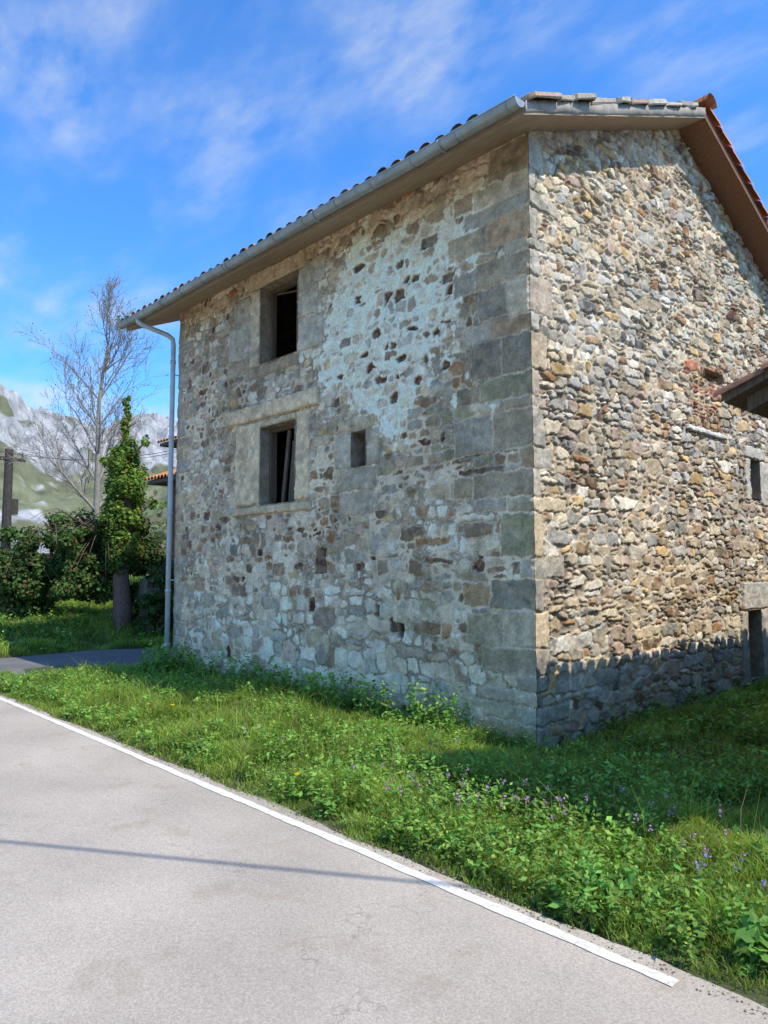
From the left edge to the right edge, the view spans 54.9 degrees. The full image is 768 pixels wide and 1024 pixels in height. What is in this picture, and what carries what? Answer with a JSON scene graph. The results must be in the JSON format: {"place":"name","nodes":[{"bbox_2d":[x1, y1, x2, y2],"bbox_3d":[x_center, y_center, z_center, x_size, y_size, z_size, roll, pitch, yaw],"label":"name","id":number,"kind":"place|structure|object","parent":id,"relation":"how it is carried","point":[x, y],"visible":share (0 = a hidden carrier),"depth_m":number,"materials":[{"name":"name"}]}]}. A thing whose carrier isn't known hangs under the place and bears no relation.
{"place":"outdoors","nodes":[
{"label":"outdoors","id":0,"kind":"place"},
{"bbox_2d":[0,384,177,553],"bbox_3d":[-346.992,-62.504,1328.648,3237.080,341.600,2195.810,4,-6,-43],"label":"mountain","id":1,"kind":"structure","parent":0,"point":[34,493],"depth_m":1036.49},
{"bbox_2d":[142,495,166,543],"bbox_3d":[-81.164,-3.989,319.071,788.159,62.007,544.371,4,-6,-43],"label":"hill","id":2,"kind":"structure","parent":0,"point":[152,513],"depth_m":219.56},
{"bbox_2d":[160,438,177,448],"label":"roof deck","id":3,"kind":"structure","parent":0,"point":[165,444],"depth_m":26.89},
{"bbox_2d":[0,696,767,1023],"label":"road","id":4,"kind":"structure","parent":0,"point":[128,894],"depth_m":3.47,"materials":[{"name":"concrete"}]},
{"bbox_2d":[0,697,679,986],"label":"road edge line","id":5,"kind":"object","parent":4,"relation":"on","point":[575,940],"visible":1,"depth_m":4.07,"materials":[{"name":"white paint"}]},
{"bbox_2d":[1,691,767,1019],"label":"road edge grit","id":6,"kind":"object","parent":4,"relation":"on","point":[447,877],"visible":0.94,"depth_m":4.02,"materials":[{"name":"stone"}]},
{"bbox_2d":[0,574,767,1007],"bbox_3d":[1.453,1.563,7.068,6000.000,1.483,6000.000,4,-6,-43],"label":"ground","id":7,"kind":"structure","parent":0,"point":[752,994],"depth_m":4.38,"materials":[{"name":"green plant"}]},
{"bbox_2d":[0,266,169,521],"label":"bare tree","id":8,"kind":"object","parent":7,"relation":"on","point":[97,448],"visible":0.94,"depth_m":22.70,"materials":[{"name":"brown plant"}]},
{"bbox_2d":[0,648,171,682],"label":"yard","id":9,"kind":"structure","parent":7,"relation":"on","point":[103,657],"depth_m":13.45,"materials":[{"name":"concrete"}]},
{"bbox_2d":[0,507,174,631],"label":"ivy bush","id":10,"kind":"object","parent":7,"relation":"on","point":[72,566],"visible":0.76,"depth_m":16.81,"materials":[{"name":"green plant"}]},
{"bbox_2d":[0,449,176,549],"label":"utility pole","id":11,"kind":"object","parent":7,"relation":"on","point":[9,506],"visible":0.69,"depth_m":25.99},
{"bbox_2d":[44,489,166,555],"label":"distant trees","id":12,"kind":"object","parent":7,"relation":"on","point":[162,536],"visible":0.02,"depth_m":56.68,"materials":[{"name":"green plant"}]},
{"bbox_2d":[97,395,158,631],"bbox_3d":[-5.920,0.009,16.964,1.277,5.480,1.318,4,-6,-43],"label":"ivy covered tree","id":13,"kind":"object","parent":7,"relation":"on","point":[120,517],"visible":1,"depth_m":16.77,"materials":[{"name":"green plant"}]},
{"bbox_2d":[137,578,173,633],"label":"stones","id":14,"kind":"object","parent":7,"relation":"on","point":[147,586],"visible":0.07,"depth_m":16.89,"materials":[{"name":"grey stone"}]},
{"bbox_2d":[276,340,295,502],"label":"walls","id":15,"kind":"structure","parent":7,"relation":"on","point":[283,348],"depth_m":13.59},
{"bbox_2d":[277,292,296,343],"bbox_3d":[-0.748,-3.694,15.379,7.460,1.900,0.001,4,-6,-43],"label":"gable infill","id":16,"kind":"object","parent":15,"relation":"attached to","point":[286,317],"visible":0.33,"depth_m":14.33,"materials":[{"name":"black"}]},
{"bbox_2d":[259,270,763,679],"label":"window reveals","id":17,"kind":"structure","parent":15,"relation":"attached to","point":[358,449],"depth_m":10.84,"materials":[{"name":"grey stone"}]},
{"bbox_2d":[528,214,763,731],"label":"wall faces","id":18,"kind":"object","parent":15,"relation":"attached to","point":[533,505],"depth_m":8.01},
{"bbox_2d":[528,113,767,284],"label":"roof deck rear","id":19,"kind":"structure","parent":15,"relation":"on","point":[707,150],"depth_m":10.42,"materials":[{"name":"brown wood"}]},
{"bbox_2d":[702,106,767,222],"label":"roof tiles","id":20,"kind":"object","parent":19,"relation":"on","point":[739,171],"depth_m":10.33,"materials":[{"name":"ceramic"}]},
{"bbox_2d":[692,93,716,112],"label":"ridge tiles","id":21,"kind":"object","parent":20,"relation":"on","point":[708,99],"visible":0.06,"depth_m":9.63,"materials":[{"name":"ceramic"}]},
{"bbox_2d":[173,133,536,750],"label":"facade wall","id":22,"kind":"structure","parent":7,"relation":"on","point":[403,557],"depth_m":8.77,"materials":[{"name":"grey stone"}]},
{"bbox_2d":[135,319,179,659],"bbox_3d":[-3.841,-0.285,12.402,0.773,5.949,0.099,2,-5,-27],"label":"downpipe","id":23,"kind":"object","parent":22,"relation":"attached to","point":[171,436],"visible":0.91,"depth_m":12.50,"materials":[{"name":"grey metal"}]},
{"bbox_2d":[269,279,296,503],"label":"window timbers","id":24,"kind":"object","parent":22,"relation":"in","point":[274,293],"depth_m":10.77,"materials":[{"name":"brown wood"}]},
{"bbox_2d":[127,105,704,330],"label":"roof deck front","id":25,"kind":"structure","parent":22,"relation":"on","point":[516,124],"depth_m":8.53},
{"bbox_2d":[121,114,478,320],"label":"front roof tiles","id":26,"kind":"object","parent":25,"relation":"on","point":[410,152],"visible":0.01,"depth_m":8.72,"materials":[{"name":"ceramic"}]},
{"bbox_2d":[117,94,524,328],"bbox_3d":[-1.687,-3.467,9.842,0.193,0.116,8.570,4,-6,-43],"label":"gutter","id":27,"kind":"object","parent":25,"relation":"attached to","point":[512,104],"visible":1,"depth_m":8.38,"materials":[{"name":"grey metal"}]},
{"bbox_2d":[520,91,697,107],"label":"verge stones","id":28,"kind":"object","parent":25,"relation":"on","point":[592,98],"visible":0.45,"depth_m":7.64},
{"bbox_2d":[524,100,705,115],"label":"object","id":29,"kind":"object","parent":25,"relation":"attached to","point":[554,106],"visible":0.95,"depth_m":7.82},
{"bbox_2d":[0,599,767,978],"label":"weeds","id":30,"kind":"object","parent":7,"relation":"on","point":[750,937],"visible":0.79,"depth_m":5.33,"materials":[{"name":"green plant"}]},
{"bbox_2d":[33,677,766,887],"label":"wildflowers","id":31,"kind":"object","parent":7,"relation":"on","point":[674,806],"visible":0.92,"depth_m":4.62,"materials":[{"name":"purple plant"}]},
{"bbox_2d":[527,130,767,749],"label":"gable wall","id":32,"kind":"structure","parent":7,"relation":"on","point":[648,294],"depth_m":8.69,"materials":[{"name":"beige stone"}]},
{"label":"walls","id":33,"kind":"object","parent":7,"relation":"on","visible":0},
{"bbox_2d":[147,475,175,485],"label":"roof deck","id":34,"kind":"structure","parent":33,"relation":"on","point":[162,481],"depth_m":22.68,"materials":[{"name":"brown wood"}]},
{"bbox_2d":[144,469,176,480],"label":"roof","id":35,"kind":"structure","parent":34,"relation":"on","point":[163,474],"depth_m":22.68,"materials":[{"name":"ceramic"}]},
{"bbox_2d":[166,483,175,557],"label":"timber cladding","id":36,"kind":"structure","parent":33,"relation":"attached to","point":[173,516],"depth_m":22.55,"materials":[{"name":"brown wood"}]},
{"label":"walls","id":37,"kind":"object","parent":7,"relation":"on","visible":0},
{"bbox_2d":[157,435,177,442],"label":"roof","id":38,"kind":"structure","parent":37,"relation":"on","point":[163,440],"depth_m":26.86,"materials":[{"name":"ceramic"}]},
{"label":"walls","id":39,"kind":"object","parent":7,"relation":"on","visible":0},
{"bbox_2d":[724,367,767,418],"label":"roof deck","id":40,"kind":"structure","parent":39,"relation":"on","point":[737,396],"depth_m":5.86,"materials":[{"name":"brown wood"}]},
{"bbox_2d":[747,386,767,412],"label":"rafters","id":41,"kind":"object","parent":40,"relation":"attached to","point":[757,400],"visible":1,"depth_m":5.88,"materials":[{"name":"brown wood"}]},
{"bbox_2d":[0,0,767,428],"label":"sky","id":42,"kind":"structure","parent":0,"point":[158,141],"materials":[{"name":"blue"}]},
{"bbox_2d":[713,219,767,412],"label":"roof tiles","id":43,"kind":"object","parent":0,"point":[722,390],"visible":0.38,"depth_m":5.81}
]}

